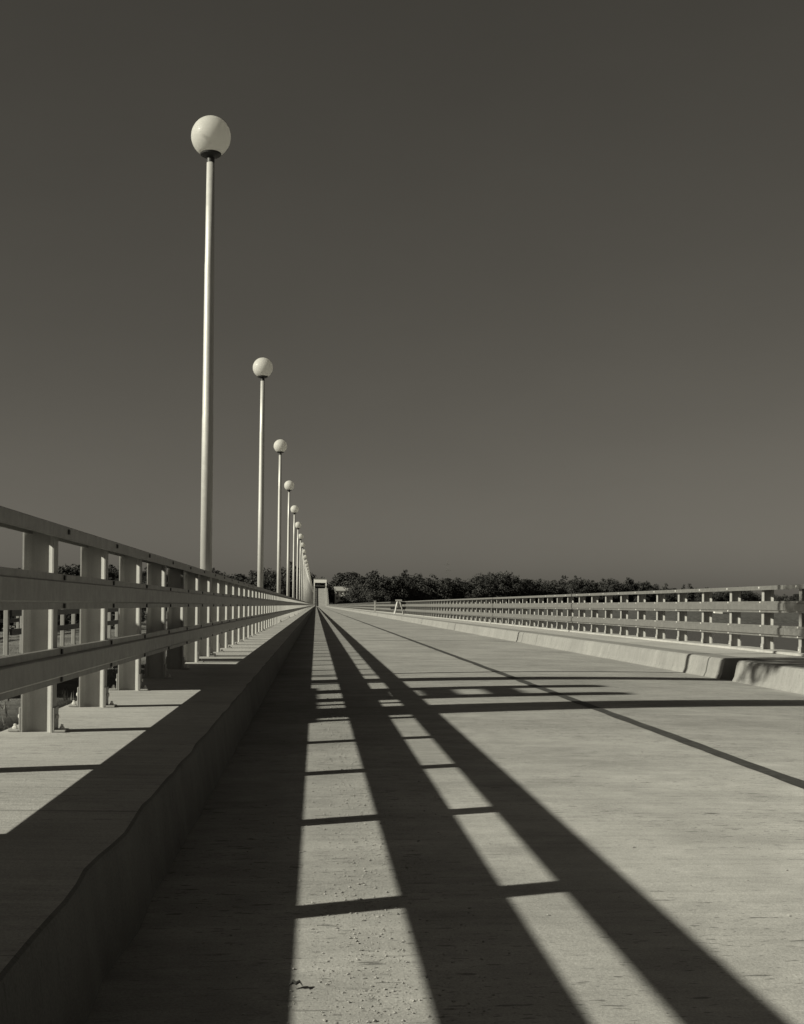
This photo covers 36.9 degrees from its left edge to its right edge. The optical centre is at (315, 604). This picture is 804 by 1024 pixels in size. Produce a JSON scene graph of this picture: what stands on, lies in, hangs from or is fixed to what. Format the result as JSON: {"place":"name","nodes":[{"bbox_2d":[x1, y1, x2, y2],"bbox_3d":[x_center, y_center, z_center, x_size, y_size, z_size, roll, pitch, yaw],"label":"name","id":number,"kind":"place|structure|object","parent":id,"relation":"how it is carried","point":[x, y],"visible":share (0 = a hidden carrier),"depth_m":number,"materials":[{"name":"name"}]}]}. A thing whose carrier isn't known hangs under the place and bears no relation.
{"place":"outdoors","nodes":[
{"label":"outdoors","id":0,"kind":"place"},
{"bbox_2d":[0,643,144,729],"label":"grass","id":1,"kind":"structure","parent":0,"point":[65,698],"depth_m":8.12,"materials":[{"name":"grey plant"}]},
{"bbox_2d":[0,620,166,731],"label":"ground","id":2,"kind":"structure","parent":0,"point":[13,704],"depth_m":10.12,"materials":[{"name":"grey plant"}]},
{"bbox_2d":[0,611,15,630],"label":"shrub","id":3,"kind":"object","parent":2,"relation":"on","point":[2,617],"visible":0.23,"depth_m":44.88,"materials":[{"name":"green plant"}]},
{"bbox_2d":[0,610,19,628],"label":"roadside fence","id":4,"kind":"object","parent":2,"relation":"on","point":[16,620],"visible":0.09,"depth_m":41.19,"materials":[{"name":"paint"}]},
{"bbox_2d":[3,608,118,654],"bbox_3d":[-6.471,0.695,34.300,0.175,1.349,18.290,1,0,0],"label":"roadside fence","id":5,"kind":"object","parent":2,"relation":"on","point":[73,626],"visible":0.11,"depth_m":30.75,"materials":[{"name":"paint"}]},
{"bbox_2d":[65,614,79,623],"bbox_3d":[-10.318,0.544,51.958,1.552,1.075,1.540,1,0,6],"label":"shrub","id":6,"kind":"object","parent":2,"relation":"on","point":[77,617],"visible":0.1,"depth_m":51.65,"materials":[{"name":"green plant"}]},
{"bbox_2d":[0,592,314,1023],"bbox_3d":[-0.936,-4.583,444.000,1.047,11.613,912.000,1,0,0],"label":"pavement","id":7,"kind":"structure","parent":0,"point":[101,809],"depth_m":3.81,"materials":[{"name":"concrete"}]},
{"bbox_2d":[0,506,313,732],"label":"railing","id":8,"kind":"object","parent":7,"relation":"on","point":[38,590],"visible":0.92,"depth_m":7.15,"materials":[{"name":"paint"}]},
{"bbox_2d":[191,115,230,655],"bbox_3d":[-1.295,-2.627,14.400,0.476,6.463,0.476,1,0,-40],"label":"street lamp","id":9,"kind":"object","parent":7,"relation":"on","point":[211,137],"visible":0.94,"depth_m":14.34,"materials":[{"name":"metal"}]},
{"bbox_2d":[253,357,272,629],"bbox_3d":[-1.295,-2.627,28.420,0.476,6.463,0.476,1,0,-16],"label":"street lamp","id":10,"kind":"object","parent":7,"relation":"on","point":[262,368],"visible":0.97,"depth_m":28.36,"materials":[{"name":"metal"}]},
{"bbox_2d":[274,439,286,621],"bbox_3d":[-1.295,-2.627,42.440,0.476,6.463,0.476,1,0,-11],"label":"street lamp","id":11,"kind":"object","parent":7,"relation":"on","point":[280,446],"visible":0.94,"depth_m":42.38,"materials":[{"name":"metal"}]},
{"bbox_2d":[284,480,293,617],"bbox_3d":[-1.295,-2.627,56.460,0.476,6.463,0.476,1,0,28],"label":"street lamp","id":12,"kind":"object","parent":7,"relation":"on","point":[289,485],"visible":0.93,"depth_m":56.40,"materials":[{"name":"metal"}]},
{"bbox_2d":[290,505,298,597],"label":"street lamp","id":13,"kind":"object","parent":7,"relation":"on","point":[294,509],"visible":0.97,"depth_m":70.42,"materials":[{"name":"metal"}]},
{"bbox_2d":[295,522,300,613],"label":"street lamp","id":14,"kind":"object","parent":7,"relation":"on","point":[298,525],"visible":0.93,"depth_m":84.45,"materials":[{"name":"metal"}]},
{"bbox_2d":[299,534,303,599],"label":"street lamp","id":15,"kind":"object","parent":7,"relation":"on","point":[301,536],"visible":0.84,"depth_m":98.46,"materials":[{"name":"metal"}]},
{"bbox_2d":[301,543,304,600],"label":"street lamp","id":16,"kind":"object","parent":7,"relation":"on","point":[302,545],"visible":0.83,"depth_m":112.48,"materials":[{"name":"metal"}]},
{"bbox_2d":[303,550,305,610],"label":"street lamp","id":17,"kind":"object","parent":7,"relation":"on","point":[304,551],"visible":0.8,"depth_m":126.49,"materials":[{"name":"metal"}]},
{"bbox_2d":[303,555,306,600],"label":"street lamp","id":18,"kind":"object","parent":7,"relation":"on","point":[305,557],"visible":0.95,"depth_m":140.54,"materials":[{"name":"metal"}]},
{"bbox_2d":[0,0,803,602],"label":"sky","id":19,"kind":"structure","parent":0,"point":[520,283],"materials":[{"name":"grey"}]},
{"bbox_2d":[85,588,803,1023],"bbox_3d":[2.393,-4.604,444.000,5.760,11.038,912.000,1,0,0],"label":"road","id":20,"kind":"structure","parent":0,"point":[685,914],"depth_m":4.22,"materials":[{"name":"concrete"}]},
{"bbox_2d":[289,980,302,985],"bbox_3d":[-0.045,0.861,2.736,0.031,0.012,0.020,1,0,5],"label":"twig","id":21,"kind":"object","parent":20,"relation":"on","point":[294,982],"visible":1,"depth_m":2.73,"materials":[{"name":"wood"}]},
{"bbox_2d":[325,588,803,694],"bbox_3d":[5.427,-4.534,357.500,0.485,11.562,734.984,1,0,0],"label":"kerb","id":22,"kind":"structure","parent":20,"relation":"on","point":[784,676],"depth_m":18.11,"materials":[{"name":"concrete"}]},
{"bbox_2d":[325,608,803,788],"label":"road joint","id":23,"kind":"object","parent":20,"relation":"on","point":[767,771],"visible":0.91,"depth_m":8.22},
{"bbox_2d":[144,601,798,622],"bbox_3d":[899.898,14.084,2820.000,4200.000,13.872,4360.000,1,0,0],"label":"bank","id":24,"kind":"structure","parent":0,"point":[746,617],"depth_m":876.75,"materials":[{"name":"soil"}]},
{"bbox_2d":[58,567,76,575],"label":"broadleaf tree","id":25,"kind":"object","parent":24,"relation":"on","point":[63,570],"visible":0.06,"depth_m":767.13,"materials":[{"name":"green plant"}]},
{"bbox_2d":[58,564,79,575],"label":"broadleaf tree","id":26,"kind":"object","parent":24,"relation":"on","point":[78,568],"visible":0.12,"depth_m":770.74,"materials":[{"name":"green plant"}]},
{"bbox_2d":[108,571,118,580],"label":"broadleaf tree","id":27,"kind":"object","parent":24,"relation":"on","point":[110,575],"visible":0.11,"depth_m":749.42,"materials":[{"name":"green plant"}]},
{"bbox_2d":[232,574,246,580],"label":"broadleaf tree","id":28,"kind":"object","parent":24,"relation":"on","point":[241,576],"visible":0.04,"depth_m":769.73,"materials":[{"name":"green plant"}]},
{"bbox_2d":[249,572,289,595],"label":"broadleaf tree","id":29,"kind":"object","parent":24,"relation":"on","point":[269,583],"visible":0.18,"depth_m":745.79,"materials":[{"name":"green plant"}]},
{"bbox_2d":[263,567,286,578],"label":"broadleaf tree","id":30,"kind":"object","parent":24,"relation":"on","point":[267,571],"visible":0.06,"depth_m":766.56,"materials":[{"name":"green plant"}]},
{"bbox_2d":[271,585,291,595],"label":"broadleaf tree","id":31,"kind":"object","parent":24,"relation":"on","point":[275,590],"visible":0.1,"depth_m":733.70,"materials":[{"name":"green plant"}]},
{"bbox_2d":[274,566,313,584],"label":"broadleaf tree","id":32,"kind":"object","parent":24,"relation":"on","point":[292,573],"visible":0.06,"depth_m":761.84,"materials":[{"name":"green plant"}]},
{"bbox_2d":[271,571,317,598],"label":"broadleaf tree","id":33,"kind":"object","parent":24,"relation":"on","point":[283,585],"visible":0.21,"depth_m":748.86,"materials":[{"name":"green plant"}]},
{"bbox_2d":[282,572,318,598],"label":"broadleaf tree","id":34,"kind":"object","parent":24,"relation":"on","point":[298,582],"visible":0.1,"depth_m":754.45,"materials":[{"name":"green plant"}]},
{"bbox_2d":[327,577,338,603],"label":"broadleaf tree","id":35,"kind":"object","parent":24,"relation":"on","point":[332,597],"visible":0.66,"depth_m":768.25,"materials":[{"name":"green plant"}]},
{"bbox_2d":[328,573,348,586],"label":"broadleaf tree","id":36,"kind":"object","parent":24,"relation":"on","point":[339,578],"visible":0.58,"depth_m":769.40,"materials":[{"name":"green plant"}]},
{"bbox_2d":[334,587,349,602],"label":"house","id":37,"kind":"structure","parent":24,"relation":"on","point":[338,591],"depth_m":762.00,"materials":[{"name":"white paint"}]},
{"bbox_2d":[340,572,359,587],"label":"broadleaf tree","id":38,"kind":"object","parent":24,"relation":"on","point":[353,576],"visible":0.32,"depth_m":769.01,"materials":[{"name":"green plant"}]},
{"bbox_2d":[340,577,363,602],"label":"broadleaf tree","id":39,"kind":"object","parent":24,"relation":"on","point":[355,586],"visible":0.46,"depth_m":751.08,"materials":[{"name":"green plant"}]},
{"bbox_2d":[347,589,363,602],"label":"broadleaf tree","id":40,"kind":"object","parent":24,"relation":"on","point":[354,595],"visible":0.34,"depth_m":739.84,"materials":[{"name":"green plant"}]},
{"bbox_2d":[357,579,373,592],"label":"broadleaf tree","id":41,"kind":"object","parent":24,"relation":"on","point":[360,585],"visible":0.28,"depth_m":750.14,"materials":[{"name":"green plant"}]},
{"bbox_2d":[354,580,378,598],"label":"broadleaf tree","id":42,"kind":"object","parent":24,"relation":"on","point":[366,586],"visible":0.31,"depth_m":744.64,"materials":[{"name":"green plant"}]},
{"bbox_2d":[351,588,385,602],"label":"broadleaf tree","id":43,"kind":"object","parent":24,"relation":"on","point":[373,596],"visible":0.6,"depth_m":732.62,"materials":[{"name":"green plant"}]},
{"bbox_2d":[362,569,394,593],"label":"broadleaf tree","id":44,"kind":"object","parent":24,"relation":"on","point":[371,575],"visible":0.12,"depth_m":768.68,"materials":[{"name":"green plant"}]},
{"bbox_2d":[375,579,393,600],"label":"broadleaf tree","id":45,"kind":"object","parent":24,"relation":"on","point":[382,585],"visible":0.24,"depth_m":749.79,"materials":[{"name":"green plant"}]},
{"bbox_2d":[378,589,392,601],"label":"broadleaf tree","id":46,"kind":"object","parent":24,"relation":"on","point":[386,596],"visible":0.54,"depth_m":733.24,"materials":[{"name":"green plant"}]},
{"bbox_2d":[381,575,398,586],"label":"broadleaf tree","id":47,"kind":"object","parent":24,"relation":"on","point":[389,581],"visible":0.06,"depth_m":776.49,"materials":[{"name":"green plant"}]},
{"bbox_2d":[387,576,409,601],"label":"broadleaf tree","id":48,"kind":"object","parent":24,"relation":"on","point":[400,594],"visible":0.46,"depth_m":769.04,"materials":[{"name":"green plant"}]},
{"bbox_2d":[393,576,411,598],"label":"broadleaf tree","id":49,"kind":"object","parent":24,"relation":"on","point":[399,579],"visible":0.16,"depth_m":777.98,"materials":[{"name":"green plant"}]},
{"bbox_2d":[399,589,409,600],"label":"broadleaf tree","id":50,"kind":"object","parent":24,"relation":"on","point":[406,596],"visible":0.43,"depth_m":769.13,"materials":[{"name":"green plant"}]},
{"bbox_2d":[394,581,418,600],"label":"broadleaf tree","id":51,"kind":"object","parent":24,"relation":"on","point":[411,592],"visible":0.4,"depth_m":775.41,"materials":[{"name":"green plant"}]},
{"bbox_2d":[401,569,415,586],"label":"broadleaf tree","id":52,"kind":"object","parent":24,"relation":"on","point":[405,571],"visible":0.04,"depth_m":807.15,"materials":[{"name":"green plant"}]},
{"bbox_2d":[411,591,424,600],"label":"broadleaf tree","id":53,"kind":"object","parent":24,"relation":"on","point":[419,597],"visible":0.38,"depth_m":778.82,"materials":[{"name":"green plant"}]},
{"bbox_2d":[412,582,433,599],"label":"broadleaf tree","id":54,"kind":"object","parent":24,"relation":"on","point":[425,592],"visible":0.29,"depth_m":791.05,"materials":[{"name":"green plant"}]},
{"bbox_2d":[413,573,435,590],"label":"broadleaf tree","id":55,"kind":"object","parent":24,"relation":"on","point":[427,583],"visible":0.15,"depth_m":818.12,"materials":[{"name":"green plant"}]},
{"bbox_2d":[428,581,452,597],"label":"broadleaf tree","id":56,"kind":"object","parent":24,"relation":"on","point":[442,590],"visible":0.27,"depth_m":822.24,"materials":[{"name":"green plant"}]},
{"bbox_2d":[433,583,452,599],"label":"broadleaf tree","id":57,"kind":"object","parent":24,"relation":"on","point":[443,596],"visible":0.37,"depth_m":817.75,"materials":[{"name":"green plant"}]},
{"bbox_2d":[432,578,453,593],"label":"broadleaf tree","id":58,"kind":"object","parent":24,"relation":"on","point":[440,583],"visible":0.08,"depth_m":839.80,"materials":[{"name":"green plant"}]},
{"bbox_2d":[425,578,461,598],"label":"broadleaf tree","id":59,"kind":"object","parent":24,"relation":"on","point":[455,592],"visible":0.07,"depth_m":841.80,"materials":[{"name":"green plant"}]},
{"bbox_2d":[453,583,463,598],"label":"broadleaf tree","id":60,"kind":"object","parent":24,"relation":"on","point":[460,591],"visible":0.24,"depth_m":850.65,"materials":[{"name":"black plant"}]},
{"bbox_2d":[453,577,470,589],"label":"broadleaf tree","id":61,"kind":"object","parent":24,"relation":"on","point":[458,581],"visible":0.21,"depth_m":865.15,"materials":[{"name":"black plant"}]},
{"bbox_2d":[458,592,476,609],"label":"broadleaf tree","id":62,"kind":"object","parent":24,"relation":"on","point":[465,596],"visible":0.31,"depth_m":845.83,"materials":[{"name":"black plant"}]},
{"bbox_2d":[459,582,481,596],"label":"broadleaf tree","id":63,"kind":"object","parent":24,"relation":"on","point":[465,590],"visible":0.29,"depth_m":860.80,"materials":[{"name":"black plant"}]},
{"bbox_2d":[470,583,484,594],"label":"broadleaf tree","id":64,"kind":"object","parent":24,"relation":"on","point":[477,590],"visible":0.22,"depth_m":865.52,"materials":[{"name":"black plant"}]},
{"bbox_2d":[465,576,498,594],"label":"broadleaf tree","id":65,"kind":"object","parent":24,"relation":"on","point":[480,584],"visible":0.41,"depth_m":884.45,"materials":[{"name":"black plant"}]},
{"bbox_2d":[471,572,512,589],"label":"broadleaf tree","id":66,"kind":"object","parent":24,"relation":"on","point":[492,574],"visible":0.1,"depth_m":911.49,"materials":[{"name":"black plant"}]},
{"bbox_2d":[485,590,501,602],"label":"broadleaf tree","id":67,"kind":"object","parent":24,"relation":"on","point":[496,592],"visible":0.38,"depth_m":881.04,"materials":[{"name":"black plant"}]},
{"bbox_2d":[482,581,507,596],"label":"broadleaf tree","id":68,"kind":"object","parent":24,"relation":"on","point":[499,588],"visible":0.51,"depth_m":884.17,"materials":[{"name":"black plant"}]},
{"bbox_2d":[494,582,513,602],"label":"broadleaf tree","id":69,"kind":"object","parent":24,"relation":"on","point":[507,592],"visible":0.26,"depth_m":901.73,"materials":[{"name":"black plant"}]},
{"bbox_2d":[489,572,518,591],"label":"broadleaf tree","id":70,"kind":"object","parent":24,"relation":"on","point":[507,579],"visible":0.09,"depth_m":923.25,"materials":[{"name":"black plant"}]},
{"bbox_2d":[495,570,522,586],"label":"broadleaf tree","id":71,"kind":"object","parent":24,"relation":"on","point":[508,575],"visible":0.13,"depth_m":933.34,"materials":[{"name":"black plant"}]},
{"bbox_2d":[504,580,522,601],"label":"broadleaf tree","id":72,"kind":"object","parent":24,"relation":"on","point":[515,588],"visible":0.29,"depth_m":912.82,"materials":[{"name":"black plant"}]},
{"bbox_2d":[512,575,528,590],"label":"broadleaf tree","id":73,"kind":"object","parent":24,"relation":"on","point":[520,581],"visible":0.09,"depth_m":942.99,"materials":[{"name":"black plant"}]},
{"bbox_2d":[518,584,531,599],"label":"broadleaf tree","id":74,"kind":"object","parent":24,"relation":"on","point":[524,593],"visible":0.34,"depth_m":918.25,"materials":[{"name":"black plant"}]},
{"bbox_2d":[521,579,535,588],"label":"broadleaf tree","id":75,"kind":"object","parent":24,"relation":"on","point":[529,581],"visible":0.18,"depth_m":955.17,"materials":[{"name":"black plant"}]},
{"bbox_2d":[525,585,536,595],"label":"broadleaf tree","id":76,"kind":"object","parent":24,"relation":"on","point":[529,589],"visible":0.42,"depth_m":936.11,"materials":[{"name":"black plant"}]},
{"bbox_2d":[536,587,545,602],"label":"broadleaf tree","id":77,"kind":"object","parent":24,"relation":"on","point":[540,590],"visible":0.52,"depth_m":950.00,"materials":[{"name":"black plant"}]},
{"bbox_2d":[534,579,553,594],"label":"broadleaf tree","id":78,"kind":"object","parent":24,"relation":"on","point":[545,583],"visible":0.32,"depth_m":959.47,"materials":[{"name":"black plant"}]},
{"bbox_2d":[547,583,568,597],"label":"broadleaf tree","id":79,"kind":"object","parent":24,"relation":"on","point":[559,590],"visible":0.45,"depth_m":962.41,"materials":[{"name":"black plant"}]},
{"bbox_2d":[558,575,569,591],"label":"broadleaf tree","id":80,"kind":"object","parent":24,"relation":"on","point":[562,580],"visible":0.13,"depth_m":1000.41,"materials":[{"name":"black plant"}]},
{"bbox_2d":[565,582,578,599],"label":"broadleaf tree","id":81,"kind":"object","parent":24,"relation":"on","point":[569,583],"visible":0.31,"depth_m":991.71,"materials":[{"name":"black plant"}]},
{"bbox_2d":[565,583,587,602],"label":"broadleaf tree","id":82,"kind":"object","parent":24,"relation":"on","point":[571,589],"visible":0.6,"depth_m":988.66,"materials":[{"name":"black plant"}]},
{"bbox_2d":[571,578,595,590],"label":"broadleaf tree","id":83,"kind":"object","parent":24,"relation":"on","point":[589,583],"visible":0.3,"depth_m":1018.68,"materials":[{"name":"black plant"}]},
{"bbox_2d":[584,587,590,602],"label":"broadleaf tree","id":84,"kind":"object","parent":24,"relation":"on","point":[588,597],"visible":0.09,"depth_m":1008.52,"materials":[{"name":"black plant"}]},
{"bbox_2d":[591,580,605,596],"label":"broadleaf tree","id":85,"kind":"object","parent":24,"relation":"on","point":[598,589],"visible":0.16,"depth_m":1033.59,"materials":[{"name":"black plant"}]},
{"bbox_2d":[597,578,607,591],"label":"broadleaf tree","id":86,"kind":"object","parent":24,"relation":"on","point":[603,587],"visible":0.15,"depth_m":1055.10,"materials":[{"name":"black plant"}]},
{"bbox_2d":[598,578,625,591],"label":"broadleaf tree","id":87,"kind":"object","parent":24,"relation":"on","point":[618,585],"visible":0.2,"depth_m":1053.99,"materials":[{"name":"black plant"}]},
{"bbox_2d":[605,584,620,601],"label":"broadleaf tree","id":88,"kind":"object","parent":24,"relation":"on","point":[612,589],"visible":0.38,"depth_m":1037.69,"materials":[{"name":"black plant"}]},
{"bbox_2d":[624,584,635,601],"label":"broadleaf tree","id":89,"kind":"object","parent":24,"relation":"on","point":[632,596],"visible":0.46,"depth_m":1063.34,"materials":[{"name":"black plant"}]},
{"bbox_2d":[623,586,636,601],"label":"broadleaf tree","id":90,"kind":"object","parent":24,"relation":"on","point":[627,590],"visible":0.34,"depth_m":1059.09,"materials":[{"name":"black plant"}]},
{"bbox_2d":[623,579,643,590],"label":"broadleaf tree","id":91,"kind":"object","parent":24,"relation":"on","point":[636,587],"visible":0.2,"depth_m":1082.90,"materials":[{"name":"black plant"}]},
{"bbox_2d":[639,582,650,590],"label":"broadleaf tree","id":92,"kind":"object","parent":24,"relation":"on","point":[644,586],"visible":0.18,"depth_m":1102.19,"materials":[{"name":"black plant"}]},
{"bbox_2d":[720,591,729,599],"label":"broadleaf tree","id":93,"kind":"object","parent":24,"relation":"on","point":[727,594],"visible":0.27,"depth_m":1198.15,"materials":[{"name":"black plant"}]},
{"bbox_2d":[741,590,752,600],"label":"broadleaf tree","id":94,"kind":"object","parent":24,"relation":"on","point":[747,594],"visible":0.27,"depth_m":1212.21,"materials":[{"name":"black plant"}]},
{"bbox_2d":[746,590,759,600],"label":"broadleaf tree","id":95,"kind":"object","parent":24,"relation":"on","point":[755,595],"visible":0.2,"depth_m":1231.79,"materials":[{"name":"black plant"}]},
{"bbox_2d":[145,619,798,650],"bbox_3d":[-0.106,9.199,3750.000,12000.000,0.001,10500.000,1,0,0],"label":"river","id":96,"kind":"structure","parent":0,"point":[783,643],"depth_m":415.15,"materials":[{"name":"grey liquid"}]},
{"bbox_2d":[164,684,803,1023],"bbox_3d":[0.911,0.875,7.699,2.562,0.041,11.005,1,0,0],"label":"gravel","id":97,"kind":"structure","parent":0,"point":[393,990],"depth_m":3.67,"materials":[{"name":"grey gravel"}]},
{"bbox_2d":[326,592,803,664],"bbox_3d":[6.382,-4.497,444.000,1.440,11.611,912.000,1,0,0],"label":"pavement","id":98,"kind":"structure","parent":0,"point":[758,655],"depth_m":21.19,"materials":[{"name":"concrete"}]},
{"bbox_2d":[390,600,405,613],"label":"barricade","id":99,"kind":"object","parent":98,"relation":"on","point":[398,603],"visible":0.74,"depth_m":89.94,"materials":[{"name":"paint"}]},
{"bbox_2d":[327,588,803,656],"bbox_3d":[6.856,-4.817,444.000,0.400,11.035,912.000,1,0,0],"label":"pavement ledge","id":100,"kind":"object","parent":98,"relation":"on","point":[774,651],"visible":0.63,"depth_m":22.77,"materials":[{"name":"concrete"}]},
{"bbox_2d":[329,584,803,652],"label":"railing","id":101,"kind":"object","parent":100,"relation":"on","point":[767,630],"visible":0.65,"depth_m":25.02,"materials":[{"name":"paint"}]},
{"bbox_3d":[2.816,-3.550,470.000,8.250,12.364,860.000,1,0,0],"label":"bridge deck","id":102,"kind":"structure","parent":0,"visible":0},
{"bbox_2d":[314,578,327,605],"bbox_3d":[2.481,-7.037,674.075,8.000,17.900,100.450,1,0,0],"label":"gateway","id":103,"kind":"object","parent":102,"relation":"on","point":[319,580],"visible":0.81,"depth_m":722.90,"materials":[{"name":"paint"}]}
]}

